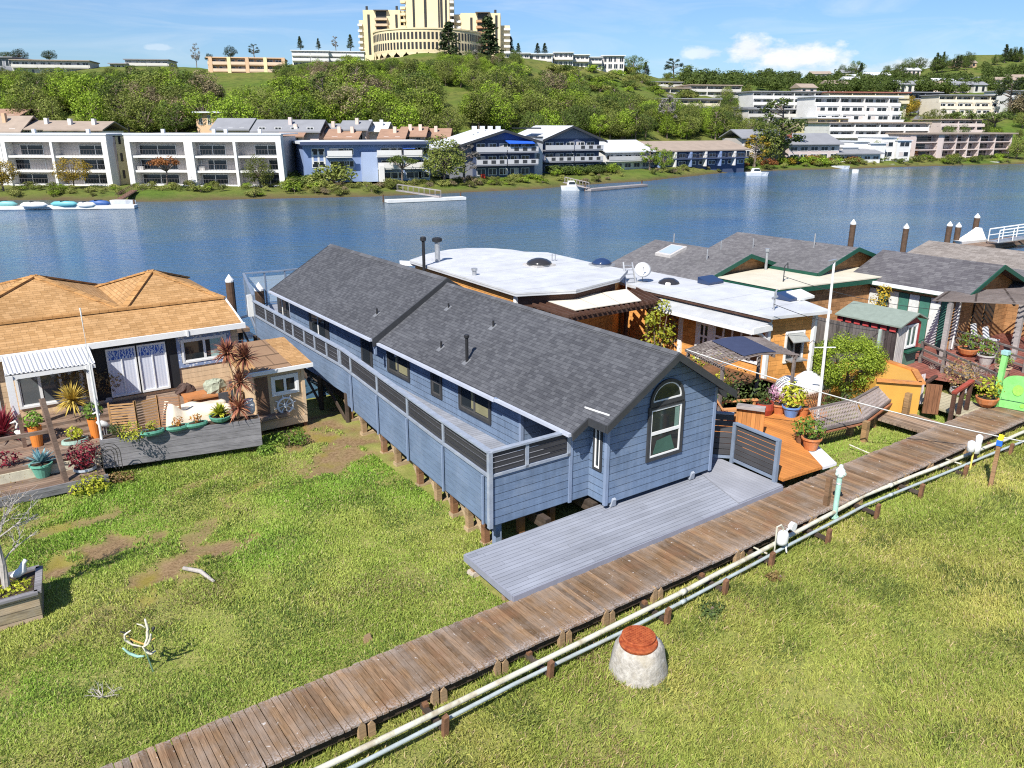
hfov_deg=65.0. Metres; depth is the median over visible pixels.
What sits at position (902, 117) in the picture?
tree
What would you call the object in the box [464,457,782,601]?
front deck
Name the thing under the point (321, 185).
bank shrub
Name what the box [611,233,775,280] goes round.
green trim house
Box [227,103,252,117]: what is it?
leafy tree
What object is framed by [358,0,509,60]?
tower complex
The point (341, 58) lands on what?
leafy tree
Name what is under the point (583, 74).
eucalyptus tree
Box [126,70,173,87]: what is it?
olive tree
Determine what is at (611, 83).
slope shrub
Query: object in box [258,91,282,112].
leafy tree
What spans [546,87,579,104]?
leafy tree
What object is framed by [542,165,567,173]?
bank shrub
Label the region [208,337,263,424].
cordyline
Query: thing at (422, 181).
bank shrub
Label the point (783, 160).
bank shrub
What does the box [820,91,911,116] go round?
hillside apartments
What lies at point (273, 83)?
leafy tree
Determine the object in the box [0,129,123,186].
white apartments
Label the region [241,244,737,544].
blue house
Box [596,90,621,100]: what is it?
leafy tree
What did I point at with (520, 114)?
oak tree
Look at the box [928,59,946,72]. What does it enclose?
oak tree
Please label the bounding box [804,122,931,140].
hillside apartments
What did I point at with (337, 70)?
olive tree
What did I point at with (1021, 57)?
oak tree
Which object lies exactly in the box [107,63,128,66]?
hilltop apartments
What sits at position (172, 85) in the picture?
oak tree
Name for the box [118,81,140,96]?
brown tree
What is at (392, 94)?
leafy tree
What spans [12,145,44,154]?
window
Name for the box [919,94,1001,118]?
hillside apartments
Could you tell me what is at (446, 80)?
olive tree
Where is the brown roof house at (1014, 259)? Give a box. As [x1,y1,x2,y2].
[907,240,1023,269]
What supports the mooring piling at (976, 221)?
in the creek water
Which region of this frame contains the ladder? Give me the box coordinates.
[623,262,635,288]
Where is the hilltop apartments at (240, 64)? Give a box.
[205,57,287,72]
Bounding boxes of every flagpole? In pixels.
[79,308,102,439]
[814,259,837,417]
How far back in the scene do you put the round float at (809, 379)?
29.44 m
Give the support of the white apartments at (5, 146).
on the bank hills
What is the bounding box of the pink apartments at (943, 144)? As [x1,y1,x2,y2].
[884,132,1018,157]
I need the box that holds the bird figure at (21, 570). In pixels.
[10,558,27,577]
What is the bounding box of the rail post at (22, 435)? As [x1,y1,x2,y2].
[0,398,71,494]
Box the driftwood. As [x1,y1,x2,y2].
[182,566,214,581]
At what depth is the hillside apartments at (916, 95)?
312.88 m
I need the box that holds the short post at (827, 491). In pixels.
[823,477,832,519]
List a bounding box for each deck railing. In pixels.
[918,341,997,394]
[954,330,1023,372]
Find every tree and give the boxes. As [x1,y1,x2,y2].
[0,52,10,55]
[0,70,18,87]
[0,73,15,90]
[0,87,8,99]
[0,87,33,108]
[0,95,37,108]
[0,159,21,190]
[0,471,40,588]
[2,80,53,108]
[5,96,46,119]
[7,48,28,58]
[11,67,32,80]
[11,74,24,83]
[12,69,34,78]
[13,71,45,90]
[14,74,57,95]
[18,79,52,105]
[26,76,46,97]
[32,90,67,112]
[34,97,67,119]
[35,67,59,78]
[36,78,61,105]
[41,50,56,59]
[41,76,93,113]
[43,67,79,109]
[50,157,92,185]
[58,86,84,111]
[61,72,113,105]
[68,90,110,120]
[74,74,99,92]
[77,71,107,96]
[82,81,111,96]
[92,78,131,121]
[93,74,110,89]
[93,91,154,132]
[104,67,116,74]
[110,80,139,95]
[112,70,126,78]
[116,68,156,82]
[116,91,164,115]
[116,97,168,132]
[118,72,147,85]
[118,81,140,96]
[119,87,156,107]
[122,65,135,77]
[125,71,159,86]
[125,103,155,132]
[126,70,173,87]
[128,84,166,109]
[136,66,163,76]
[136,75,171,97]
[141,84,171,102]
[142,83,182,104]
[145,82,177,98]
[146,155,180,185]
[152,99,182,132]
[152,100,197,132]
[153,69,190,88]
[155,96,196,131]
[160,80,202,99]
[162,85,209,127]
[164,79,200,103]
[167,63,179,73]
[174,69,203,94]
[177,90,225,122]
[186,69,223,107]
[190,43,199,67]
[192,69,212,80]
[195,80,224,105]
[204,86,225,103]
[210,95,263,121]
[215,103,252,119]
[221,85,264,111]
[222,45,237,56]
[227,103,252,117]
[240,89,286,119]
[241,154,274,187]
[248,44,259,56]
[258,75,312,97]
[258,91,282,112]
[263,85,306,119]
[267,76,286,93]
[267,104,295,119]
[268,77,308,97]
[271,94,319,119]
[272,93,326,119]
[274,66,292,80]
[279,61,294,75]
[279,67,295,77]
[287,71,297,79]
[289,75,308,92]
[292,95,329,123]
[296,62,308,71]
[296,68,312,75]
[297,36,303,49]
[301,74,331,92]
[306,72,336,83]
[308,72,334,117]
[308,85,348,120]
[310,71,332,88]
[311,59,322,66]
[311,61,340,74]
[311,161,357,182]
[314,85,331,113]
[315,38,321,49]
[315,85,350,119]
[320,78,348,91]
[322,101,344,123]
[325,65,373,81]
[326,71,358,90]
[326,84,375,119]
[327,62,340,72]
[327,88,387,120]
[331,36,337,48]
[336,55,352,63]
[337,62,371,84]
[339,97,376,119]
[344,56,359,70]
[345,70,381,88]
[346,34,353,50]
[347,106,375,120]
[349,83,374,108]
[349,85,391,113]
[350,69,381,88]
[351,81,374,102]
[357,58,378,72]
[360,87,399,116]
[362,74,393,92]
[368,60,381,69]
[369,75,388,90]
[370,101,405,125]
[372,94,409,118]
[374,108,404,128]
[376,70,393,87]
[378,89,413,110]
[382,58,397,71]
[382,75,409,93]
[382,101,423,128]
[385,57,397,68]
[385,70,408,81]
[386,155,419,180]
[388,75,449,102]
[391,82,413,92]
[391,89,417,119]
[393,68,426,88]
[395,60,416,76]
[397,61,416,74]
[397,86,443,122]
[398,70,443,95]
[404,88,444,124]
[408,104,439,127]
[411,62,428,71]
[411,92,446,127]
[415,65,445,99]
[419,134,467,180]
[425,59,436,70]
[431,59,449,82]
[433,104,467,132]
[435,20,463,55]
[436,58,458,84]
[437,52,445,59]
[437,70,454,85]
[440,53,461,61]
[444,58,459,65]
[448,143,480,182]
[450,64,472,87]
[457,90,485,125]
[458,57,465,65]
[458,69,483,87]
[460,89,496,128]
[461,62,479,75]
[462,50,471,61]
[463,54,474,63]
[469,60,480,67]
[469,67,520,96]
[470,64,482,75]
[475,14,505,58]
[475,101,503,128]
[477,65,489,74]
[477,93,517,129]
[478,57,491,67]
[478,80,505,98]
[480,99,495,128]
[482,77,508,98]
[484,66,501,80]
[489,87,520,127]
[490,55,500,65]
[494,53,504,64]
[494,62,508,72]
[497,101,530,127]
[499,72,521,97]
[500,61,530,78]
[500,63,528,78]
[507,59,518,69]
[508,50,520,58]
[510,36,514,52]
[510,54,520,65]
[510,77,537,99]
[511,92,525,123]
[513,53,523,65]
[514,88,543,126]
[518,77,530,91]
[518,90,545,107]
[518,102,553,123]
[518,111,550,131]
[523,77,552,98]
[523,86,545,100]
[528,93,562,120]
[529,108,565,125]
[534,43,540,52]
[538,69,569,99]
[541,43,547,52]
[544,90,579,119]
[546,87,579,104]
[548,109,580,126]
[550,90,582,111]
[553,76,572,98]
[554,100,573,124]
[557,105,591,130]
[564,82,598,98]
[565,77,581,90]
[566,88,591,102]
[566,102,590,128]
[567,70,584,86]
[570,66,588,96]
[572,111,590,130]
[576,94,590,104]
[578,95,604,115]
[584,105,607,122]
[587,118,603,134]
[588,113,615,136]
[589,93,607,108]
[591,95,618,111]
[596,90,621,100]
[598,109,626,127]
[599,93,625,110]
[601,99,621,115]
[601,117,618,139]
[609,86,620,95]
[613,91,639,107]
[613,108,638,138]
[614,122,636,139]
[616,118,631,139]
[620,99,634,110]
[622,112,649,137]
[623,99,641,117]
[624,55,649,71]
[624,101,644,114]
[626,99,640,110]
[629,109,643,139]
[636,95,650,104]
[638,103,655,116]
[638,113,658,136]
[640,143,659,169]
[642,62,650,74]
[642,100,659,108]
[643,109,661,127]
[646,107,670,127]
[647,96,665,104]
[650,106,667,131]
[651,149,674,168]
[657,94,677,136]
[659,114,675,138]
[664,58,683,77]
[664,96,687,116]
[669,110,702,135]
[672,105,691,116]
[673,108,702,126]
[673,120,692,138]
[676,115,701,138]
[677,107,704,123]
[678,114,689,124]
[687,111,701,135]
[688,100,706,110]
[694,106,705,122]
[696,109,710,131]
[702,118,724,137]
[705,108,717,122]
[707,108,725,139]
[709,104,721,111]
[709,111,734,134]
[713,94,726,103]
[715,99,730,109]
[718,117,731,133]
[719,119,738,132]
[721,86,732,98]
[722,103,742,121]
[724,93,738,104]
[724,111,736,122]
[735,117,744,125]
[738,118,764,128]
[741,116,758,128]
[744,134,770,166]
[751,120,792,160]
[753,97,808,163]
[756,121,776,129]
[838,64,846,69]
[843,67,855,73]
[848,61,866,72]
[857,62,863,72]
[878,79,894,91]
[891,64,906,72]
[891,102,908,121]
[900,58,915,67]
[905,63,917,68]
[905,100,915,115]
[906,95,921,112]
[909,98,919,115]
[913,57,927,68]
[918,108,949,118]
[918,116,939,126]
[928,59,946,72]
[933,54,951,71]
[941,125,957,131]
[943,110,980,118]
[952,55,961,70]
[959,123,970,131]
[962,51,976,67]
[962,59,969,69]
[977,111,1017,126]
[981,118,996,129]
[988,127,1002,132]
[991,54,1004,63]
[994,79,1023,113]
[1001,44,1009,62]
[1002,107,1012,113]
[1005,92,1023,112]
[1005,136,1023,158]
[1008,109,1023,116]
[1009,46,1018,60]
[1013,112,1023,127]
[1015,53,1023,61]
[1015,129,1023,137]
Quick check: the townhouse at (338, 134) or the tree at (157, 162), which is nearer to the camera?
the tree at (157, 162)
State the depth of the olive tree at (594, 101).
218.35 m
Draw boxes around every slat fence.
[712,411,733,457]
[729,422,781,482]
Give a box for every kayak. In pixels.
[0,200,16,205]
[20,201,47,207]
[51,200,77,206]
[77,201,95,207]
[90,199,109,204]
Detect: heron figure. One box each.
[10,420,26,434]
[92,412,109,434]
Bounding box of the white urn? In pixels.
[244,398,254,414]
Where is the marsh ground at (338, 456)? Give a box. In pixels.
[0,362,1023,767]
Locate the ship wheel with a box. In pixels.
[274,395,295,412]
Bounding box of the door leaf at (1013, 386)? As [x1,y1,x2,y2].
[998,376,1023,410]
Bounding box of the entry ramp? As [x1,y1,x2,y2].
[921,392,985,416]
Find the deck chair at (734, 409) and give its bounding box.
[716,398,758,420]
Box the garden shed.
[217,337,312,434]
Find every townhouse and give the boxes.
[0,109,38,115]
[0,113,37,132]
[21,118,66,132]
[43,119,127,135]
[192,111,259,132]
[209,118,256,132]
[250,117,329,139]
[279,124,305,139]
[320,125,327,134]
[323,127,362,139]
[324,121,339,134]
[339,118,373,139]
[368,120,392,139]
[377,127,408,139]
[400,124,429,139]
[425,126,453,141]
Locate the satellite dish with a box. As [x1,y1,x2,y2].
[635,262,650,282]
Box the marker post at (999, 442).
[988,434,1004,486]
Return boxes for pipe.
[314,430,1023,767]
[347,440,1023,767]
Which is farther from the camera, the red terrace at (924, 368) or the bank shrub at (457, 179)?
the bank shrub at (457, 179)
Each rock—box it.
[175,382,195,395]
[203,378,226,393]
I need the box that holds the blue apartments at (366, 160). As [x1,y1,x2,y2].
[292,140,430,181]
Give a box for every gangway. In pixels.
[115,184,137,198]
[396,184,442,196]
[563,177,590,187]
[988,224,1023,242]
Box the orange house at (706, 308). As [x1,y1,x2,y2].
[399,236,831,381]
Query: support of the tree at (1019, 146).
on the bank hills
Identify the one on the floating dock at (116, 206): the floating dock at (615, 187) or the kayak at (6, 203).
the kayak at (6, 203)
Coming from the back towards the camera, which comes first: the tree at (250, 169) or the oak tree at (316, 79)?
the oak tree at (316, 79)
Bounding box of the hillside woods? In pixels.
[679,61,1023,92]
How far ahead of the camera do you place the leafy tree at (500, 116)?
194.28 m
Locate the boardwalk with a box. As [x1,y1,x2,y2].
[100,404,1023,767]
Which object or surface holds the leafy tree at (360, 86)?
on the bank hills
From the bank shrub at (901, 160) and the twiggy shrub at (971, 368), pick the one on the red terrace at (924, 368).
the twiggy shrub at (971, 368)
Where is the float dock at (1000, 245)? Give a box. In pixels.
[965,236,1023,247]
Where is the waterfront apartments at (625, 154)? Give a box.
[599,140,655,169]
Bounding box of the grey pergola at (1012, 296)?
[932,288,1023,359]
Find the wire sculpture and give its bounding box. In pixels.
[120,618,155,671]
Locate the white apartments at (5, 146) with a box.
[0,142,19,185]
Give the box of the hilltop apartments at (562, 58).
[552,52,573,65]
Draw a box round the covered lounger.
[162,399,233,426]
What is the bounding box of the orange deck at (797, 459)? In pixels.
[715,380,836,487]
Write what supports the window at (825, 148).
in the waterfront house at (826, 144)
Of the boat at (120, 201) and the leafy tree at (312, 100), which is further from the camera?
the leafy tree at (312, 100)
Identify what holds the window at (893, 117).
in the hillside apartments at (868, 108)
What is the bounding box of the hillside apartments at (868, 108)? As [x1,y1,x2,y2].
[795,96,903,121]
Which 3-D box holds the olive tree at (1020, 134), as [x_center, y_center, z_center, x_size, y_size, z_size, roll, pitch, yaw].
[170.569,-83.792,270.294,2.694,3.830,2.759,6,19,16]
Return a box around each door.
[105,345,140,397]
[136,341,170,392]
[254,377,270,415]
[277,297,289,322]
[308,312,329,342]
[360,337,372,367]
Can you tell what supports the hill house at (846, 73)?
on the bank hills
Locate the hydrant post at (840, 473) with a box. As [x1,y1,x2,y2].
[830,464,846,519]
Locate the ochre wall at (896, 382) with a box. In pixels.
[830,358,925,415]
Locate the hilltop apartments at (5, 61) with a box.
[0,56,26,70]
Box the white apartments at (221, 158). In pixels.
[184,129,297,186]
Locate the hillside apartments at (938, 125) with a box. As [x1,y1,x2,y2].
[911,119,987,131]
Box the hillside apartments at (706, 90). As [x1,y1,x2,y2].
[675,84,742,101]
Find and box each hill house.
[789,83,817,90]
[809,71,831,76]
[819,80,847,91]
[840,70,853,75]
[862,72,890,75]
[893,81,915,91]
[901,68,920,74]
[945,81,970,92]
[948,60,977,67]
[968,81,988,92]
[993,77,1017,85]
[1002,74,1023,78]
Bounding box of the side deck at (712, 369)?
[683,354,775,410]
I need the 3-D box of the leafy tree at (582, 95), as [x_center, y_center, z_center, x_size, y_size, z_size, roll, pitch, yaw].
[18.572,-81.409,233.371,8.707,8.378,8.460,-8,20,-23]
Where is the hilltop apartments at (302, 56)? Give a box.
[290,50,329,64]
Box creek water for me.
[0,164,1023,398]
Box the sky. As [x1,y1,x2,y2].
[0,0,1023,79]
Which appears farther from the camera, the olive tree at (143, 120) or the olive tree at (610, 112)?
the olive tree at (610, 112)
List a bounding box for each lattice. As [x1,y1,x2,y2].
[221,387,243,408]
[806,389,829,407]
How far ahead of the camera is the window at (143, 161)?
130.90 m
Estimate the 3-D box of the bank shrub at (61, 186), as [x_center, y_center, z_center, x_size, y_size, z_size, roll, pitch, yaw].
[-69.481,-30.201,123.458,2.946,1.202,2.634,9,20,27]
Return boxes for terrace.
[0,382,289,506]
[907,333,1023,394]
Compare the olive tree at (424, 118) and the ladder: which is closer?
the ladder
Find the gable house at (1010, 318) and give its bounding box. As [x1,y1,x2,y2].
[1003,268,1023,336]
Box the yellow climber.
[870,284,892,306]
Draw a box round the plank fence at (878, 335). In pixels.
[813,317,884,365]
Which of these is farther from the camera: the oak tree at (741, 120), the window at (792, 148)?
the oak tree at (741, 120)
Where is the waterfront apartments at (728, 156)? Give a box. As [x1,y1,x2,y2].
[639,140,750,172]
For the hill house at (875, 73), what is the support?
on the bank hills
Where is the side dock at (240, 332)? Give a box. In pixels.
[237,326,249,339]
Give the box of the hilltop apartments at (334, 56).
[329,51,365,61]
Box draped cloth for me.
[919,374,925,403]
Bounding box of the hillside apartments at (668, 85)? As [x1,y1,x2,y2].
[651,81,682,86]
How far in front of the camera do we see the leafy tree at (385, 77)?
214.70 m
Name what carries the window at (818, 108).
in the hillside apartments at (868, 108)
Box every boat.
[109,199,135,204]
[561,181,583,190]
[745,168,768,175]
[832,166,849,168]
[953,227,987,243]
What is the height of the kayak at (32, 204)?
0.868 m
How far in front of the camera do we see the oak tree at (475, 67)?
257.42 m
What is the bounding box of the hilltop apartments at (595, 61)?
[589,57,602,69]
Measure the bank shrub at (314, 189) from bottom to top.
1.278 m
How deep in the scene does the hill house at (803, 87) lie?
372.81 m
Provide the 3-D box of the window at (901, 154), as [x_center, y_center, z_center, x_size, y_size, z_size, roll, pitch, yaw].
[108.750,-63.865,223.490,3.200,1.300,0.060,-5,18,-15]
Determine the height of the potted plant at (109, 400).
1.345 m
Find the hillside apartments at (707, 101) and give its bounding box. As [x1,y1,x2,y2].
[659,98,722,106]
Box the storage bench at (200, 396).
[181,389,231,406]
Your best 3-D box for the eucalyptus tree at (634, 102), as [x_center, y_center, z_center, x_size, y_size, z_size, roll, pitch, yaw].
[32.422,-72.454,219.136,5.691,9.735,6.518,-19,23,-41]
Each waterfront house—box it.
[719,129,787,162]
[783,133,843,162]
[836,149,884,162]
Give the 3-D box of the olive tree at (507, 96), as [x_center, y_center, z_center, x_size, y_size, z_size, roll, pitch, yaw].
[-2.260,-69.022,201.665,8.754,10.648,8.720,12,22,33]
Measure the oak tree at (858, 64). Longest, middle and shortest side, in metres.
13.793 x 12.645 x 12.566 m
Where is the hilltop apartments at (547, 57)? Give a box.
[530,53,552,62]
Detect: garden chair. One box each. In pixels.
[970,323,985,344]
[982,326,999,348]
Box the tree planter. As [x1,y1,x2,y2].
[0,565,43,630]
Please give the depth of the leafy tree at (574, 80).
254.55 m
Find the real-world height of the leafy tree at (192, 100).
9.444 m
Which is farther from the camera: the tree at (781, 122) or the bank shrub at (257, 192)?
the tree at (781, 122)
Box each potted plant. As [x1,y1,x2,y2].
[0,404,27,439]
[0,449,21,467]
[19,408,43,446]
[23,447,55,478]
[52,380,91,417]
[54,369,102,411]
[61,426,88,445]
[64,440,100,473]
[81,402,102,438]
[95,368,123,402]
[107,421,122,435]
[117,420,143,442]
[140,420,164,436]
[166,416,188,431]
[185,413,207,428]
[205,402,231,422]
[714,371,731,399]
[756,388,773,415]
[767,383,780,400]
[769,383,793,414]
[779,381,807,417]
[791,416,812,443]
[796,393,812,416]
[798,415,826,450]
[942,356,979,394]
[957,330,981,356]
[973,376,1004,407]
[977,337,999,364]
[994,353,1014,376]
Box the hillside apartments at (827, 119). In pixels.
[792,117,853,132]
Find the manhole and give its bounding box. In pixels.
[608,625,667,688]
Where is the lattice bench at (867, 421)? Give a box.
[808,386,912,442]
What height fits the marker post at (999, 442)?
1.718 m
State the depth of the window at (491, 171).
146.64 m
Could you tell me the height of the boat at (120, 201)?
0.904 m
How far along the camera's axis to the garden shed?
27.85 m
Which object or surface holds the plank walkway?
attached to the boardwalk
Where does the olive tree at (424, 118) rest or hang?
on the bank hills
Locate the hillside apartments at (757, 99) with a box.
[736,91,827,108]
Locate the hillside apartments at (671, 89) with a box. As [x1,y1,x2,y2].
[652,87,691,93]
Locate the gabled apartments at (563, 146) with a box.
[512,125,607,172]
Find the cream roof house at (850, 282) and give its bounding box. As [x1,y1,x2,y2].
[718,248,880,320]
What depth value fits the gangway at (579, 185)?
137.48 m
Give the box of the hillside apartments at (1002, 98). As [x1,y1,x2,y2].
[983,90,1023,114]
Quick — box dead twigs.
[85,681,121,698]
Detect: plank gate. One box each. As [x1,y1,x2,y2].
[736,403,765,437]
[921,375,942,414]
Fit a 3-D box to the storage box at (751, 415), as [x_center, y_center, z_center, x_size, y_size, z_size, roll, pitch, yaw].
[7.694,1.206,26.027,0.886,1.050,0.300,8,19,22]
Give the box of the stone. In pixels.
[363,633,371,642]
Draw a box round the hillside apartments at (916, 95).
[907,92,943,112]
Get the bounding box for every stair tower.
[113,136,130,183]
[527,136,543,174]
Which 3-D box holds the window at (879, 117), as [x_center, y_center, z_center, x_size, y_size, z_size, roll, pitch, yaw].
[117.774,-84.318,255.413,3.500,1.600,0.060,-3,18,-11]
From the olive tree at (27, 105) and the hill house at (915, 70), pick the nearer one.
the olive tree at (27, 105)
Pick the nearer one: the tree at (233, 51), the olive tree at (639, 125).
the olive tree at (639, 125)
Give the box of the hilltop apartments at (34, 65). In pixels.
[9,59,99,72]
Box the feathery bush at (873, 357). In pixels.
[809,329,889,396]
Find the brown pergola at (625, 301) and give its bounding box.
[532,287,660,342]
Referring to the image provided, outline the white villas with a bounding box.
[839,136,912,161]
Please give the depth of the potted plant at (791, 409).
27.71 m
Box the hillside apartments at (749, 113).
[728,108,796,128]
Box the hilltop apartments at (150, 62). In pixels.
[123,59,177,66]
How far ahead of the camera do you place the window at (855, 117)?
253.75 m
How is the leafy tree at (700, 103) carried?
on the bank hills
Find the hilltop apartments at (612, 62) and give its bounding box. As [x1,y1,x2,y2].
[600,55,625,74]
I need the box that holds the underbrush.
[821,388,864,411]
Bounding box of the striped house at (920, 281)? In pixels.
[854,250,1023,348]
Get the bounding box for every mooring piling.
[225,274,236,312]
[254,282,264,304]
[847,219,855,246]
[900,224,909,251]
[944,221,952,242]
[953,222,961,242]
[972,214,979,229]
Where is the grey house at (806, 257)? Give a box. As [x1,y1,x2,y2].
[709,232,875,275]
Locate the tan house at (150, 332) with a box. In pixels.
[0,269,245,429]
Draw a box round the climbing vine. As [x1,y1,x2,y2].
[690,348,735,367]
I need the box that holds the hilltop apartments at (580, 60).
[573,54,589,66]
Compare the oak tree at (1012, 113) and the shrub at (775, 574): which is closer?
the shrub at (775, 574)
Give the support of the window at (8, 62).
in the hilltop apartments at (5, 61)
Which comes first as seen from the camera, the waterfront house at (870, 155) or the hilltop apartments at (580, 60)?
the waterfront house at (870, 155)
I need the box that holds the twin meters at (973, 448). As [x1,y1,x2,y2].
[966,434,982,468]
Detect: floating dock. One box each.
[0,199,137,209]
[382,192,465,202]
[584,180,647,191]
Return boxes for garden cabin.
[835,301,928,364]
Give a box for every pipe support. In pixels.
[420,700,448,738]
[524,649,554,680]
[640,599,671,625]
[697,572,729,594]
[745,548,775,568]
[802,524,832,543]
[851,502,881,519]
[895,483,925,498]
[940,464,968,478]
[985,442,1014,454]
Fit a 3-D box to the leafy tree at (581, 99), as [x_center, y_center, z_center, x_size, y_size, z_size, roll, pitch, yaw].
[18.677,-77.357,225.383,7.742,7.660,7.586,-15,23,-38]
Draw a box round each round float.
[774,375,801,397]
[795,371,823,397]
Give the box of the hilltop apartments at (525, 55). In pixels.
[505,53,530,58]
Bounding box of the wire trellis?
[95,443,122,472]
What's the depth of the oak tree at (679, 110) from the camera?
240.73 m
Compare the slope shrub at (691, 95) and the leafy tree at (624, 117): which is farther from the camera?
the slope shrub at (691, 95)
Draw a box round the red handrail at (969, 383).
[947,379,974,420]
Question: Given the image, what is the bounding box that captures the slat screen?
[107,395,180,433]
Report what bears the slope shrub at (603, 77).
on the bank hills
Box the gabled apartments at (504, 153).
[429,126,543,178]
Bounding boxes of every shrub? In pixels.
[5,188,17,193]
[10,190,24,196]
[18,181,37,186]
[26,184,35,189]
[34,184,43,188]
[45,181,57,187]
[46,187,63,192]
[47,190,60,195]
[48,183,67,189]
[68,470,111,497]
[84,186,97,191]
[107,184,119,187]
[108,470,134,483]
[136,183,148,187]
[146,181,156,186]
[155,185,170,190]
[169,182,179,188]
[183,180,195,185]
[191,185,209,190]
[205,183,214,188]
[216,183,227,189]
[244,189,261,195]
[256,182,268,186]
[256,441,275,455]
[269,426,309,446]
[277,177,297,189]
[280,179,304,191]
[296,175,323,182]
[301,174,327,184]
[307,181,324,187]
[309,186,320,193]
[312,182,328,187]
[332,186,342,191]
[334,181,345,185]
[361,181,371,186]
[363,184,380,190]
[372,181,384,186]
[383,178,400,182]
[385,182,402,188]
[392,179,408,184]
[408,179,419,184]
[417,179,428,183]
[436,179,448,185]
[452,176,462,182]
[462,175,473,180]
[465,180,475,185]
[505,177,519,181]
[536,178,548,182]
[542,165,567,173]
[545,64,564,70]
[551,169,560,174]
[557,64,573,70]
[561,69,577,75]
[562,165,573,174]
[570,165,586,173]
[584,166,598,172]
[585,65,602,72]
[586,85,598,89]
[587,167,602,172]
[590,76,609,81]
[591,73,613,79]
[592,78,611,82]
[592,165,606,170]
[593,84,610,90]
[599,80,617,85]
[602,81,617,86]
[604,166,617,172]
[606,71,620,78]
[612,69,625,75]
[621,82,633,86]
[623,86,632,90]
[624,75,635,79]
[628,82,643,89]
[635,77,649,82]
[637,73,652,79]
[641,299,675,347]
[645,80,656,86]
[646,85,660,90]
[654,88,664,95]
[675,89,693,97]
[683,92,699,97]
[694,600,726,619]
[717,368,769,405]
[747,159,758,165]
[760,157,778,165]
[761,164,773,168]
[764,570,784,581]
[777,158,789,163]
[785,157,796,163]
[790,155,804,163]
[805,156,817,164]
[821,157,831,164]
[845,156,857,162]
[897,158,911,163]
[911,155,926,161]
[921,154,932,158]
[928,361,960,368]
[939,156,956,161]
[941,362,990,377]
[973,361,997,374]
[1001,152,1018,157]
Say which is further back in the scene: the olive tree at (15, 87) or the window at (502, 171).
the olive tree at (15, 87)
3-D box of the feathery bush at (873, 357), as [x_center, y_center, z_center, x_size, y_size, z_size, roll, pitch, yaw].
[12.460,-0.725,29.928,3.140,2.522,2.794,-12,22,-34]
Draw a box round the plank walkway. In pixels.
[876,412,940,432]
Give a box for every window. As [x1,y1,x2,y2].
[5,59,11,65]
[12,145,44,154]
[14,370,86,409]
[15,159,46,168]
[19,173,48,183]
[78,145,102,154]
[81,159,104,169]
[83,174,107,183]
[139,145,176,154]
[141,159,178,169]
[143,174,179,183]
[180,334,226,363]
[198,115,202,124]
[199,145,225,154]
[201,160,227,169]
[202,174,228,183]
[207,115,211,124]
[254,145,276,154]
[256,160,277,169]
[258,174,279,183]
[270,372,298,396]
[311,148,324,154]
[312,161,325,167]
[329,148,345,150]
[330,161,346,167]
[344,148,353,154]
[344,161,353,166]
[380,148,397,149]
[385,172,398,178]
[386,350,409,381]
[406,172,421,177]
[417,147,428,153]
[418,171,428,177]
[430,372,442,399]
[458,385,491,424]
[476,143,484,146]
[477,169,485,175]
[488,143,496,146]
[488,156,496,159]
[488,168,496,174]
[499,143,507,149]
[499,156,507,162]
[499,168,507,174]
[510,168,518,174]
[521,155,528,158]
[521,168,528,173]
[555,153,563,156]
[566,153,573,156]
[592,428,602,471]
[625,163,630,167]
[645,399,684,462]
[649,378,684,408]
[678,161,685,164]
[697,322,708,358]
[713,326,762,364]
[782,330,809,362]
[790,147,797,150]
[815,98,823,101]
[816,107,824,110]
[821,146,827,150]
[826,99,836,101]
[827,107,837,110]
[831,146,837,150]
[842,107,849,110]
[851,99,860,102]
[852,107,862,110]
[853,116,863,119]
[865,99,873,102]
[866,107,874,110]
[867,116,875,119]
[875,99,885,102]
[877,107,886,110]
[878,116,887,119]
[884,142,893,146]
[884,152,891,156]
[889,99,897,102]
[891,107,898,110]
[892,116,899,119]
[898,152,908,156]
[900,142,909,146]
[904,323,918,348]
[914,152,928,156]
[915,144,929,148]
[916,136,931,141]
[970,303,984,326]
[978,151,985,155]
[982,303,995,323]
[995,143,1002,147]
[996,136,1003,140]
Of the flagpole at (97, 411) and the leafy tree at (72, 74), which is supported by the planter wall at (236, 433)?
the flagpole at (97, 411)
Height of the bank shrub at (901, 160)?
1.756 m
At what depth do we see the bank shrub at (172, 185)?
124.45 m
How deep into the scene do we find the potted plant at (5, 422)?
25.40 m
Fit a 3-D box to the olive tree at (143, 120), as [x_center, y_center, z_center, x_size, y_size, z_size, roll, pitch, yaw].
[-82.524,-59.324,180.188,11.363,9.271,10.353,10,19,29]
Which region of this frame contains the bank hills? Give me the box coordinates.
[0,53,1023,201]
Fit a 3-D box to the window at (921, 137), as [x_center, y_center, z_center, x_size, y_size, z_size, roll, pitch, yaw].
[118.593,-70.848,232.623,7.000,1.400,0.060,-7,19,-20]
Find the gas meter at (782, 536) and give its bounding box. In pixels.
[774,521,796,552]
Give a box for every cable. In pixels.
[686,349,1023,441]
[774,304,887,331]
[784,276,953,310]
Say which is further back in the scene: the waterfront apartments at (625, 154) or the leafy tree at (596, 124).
the leafy tree at (596, 124)
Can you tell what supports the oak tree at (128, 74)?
on the bank hills
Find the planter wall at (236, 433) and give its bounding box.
[99,414,261,468]
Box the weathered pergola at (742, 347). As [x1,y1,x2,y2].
[685,336,799,425]
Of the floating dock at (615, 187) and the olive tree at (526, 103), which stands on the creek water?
the floating dock at (615, 187)
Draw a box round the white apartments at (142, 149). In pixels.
[122,129,227,185]

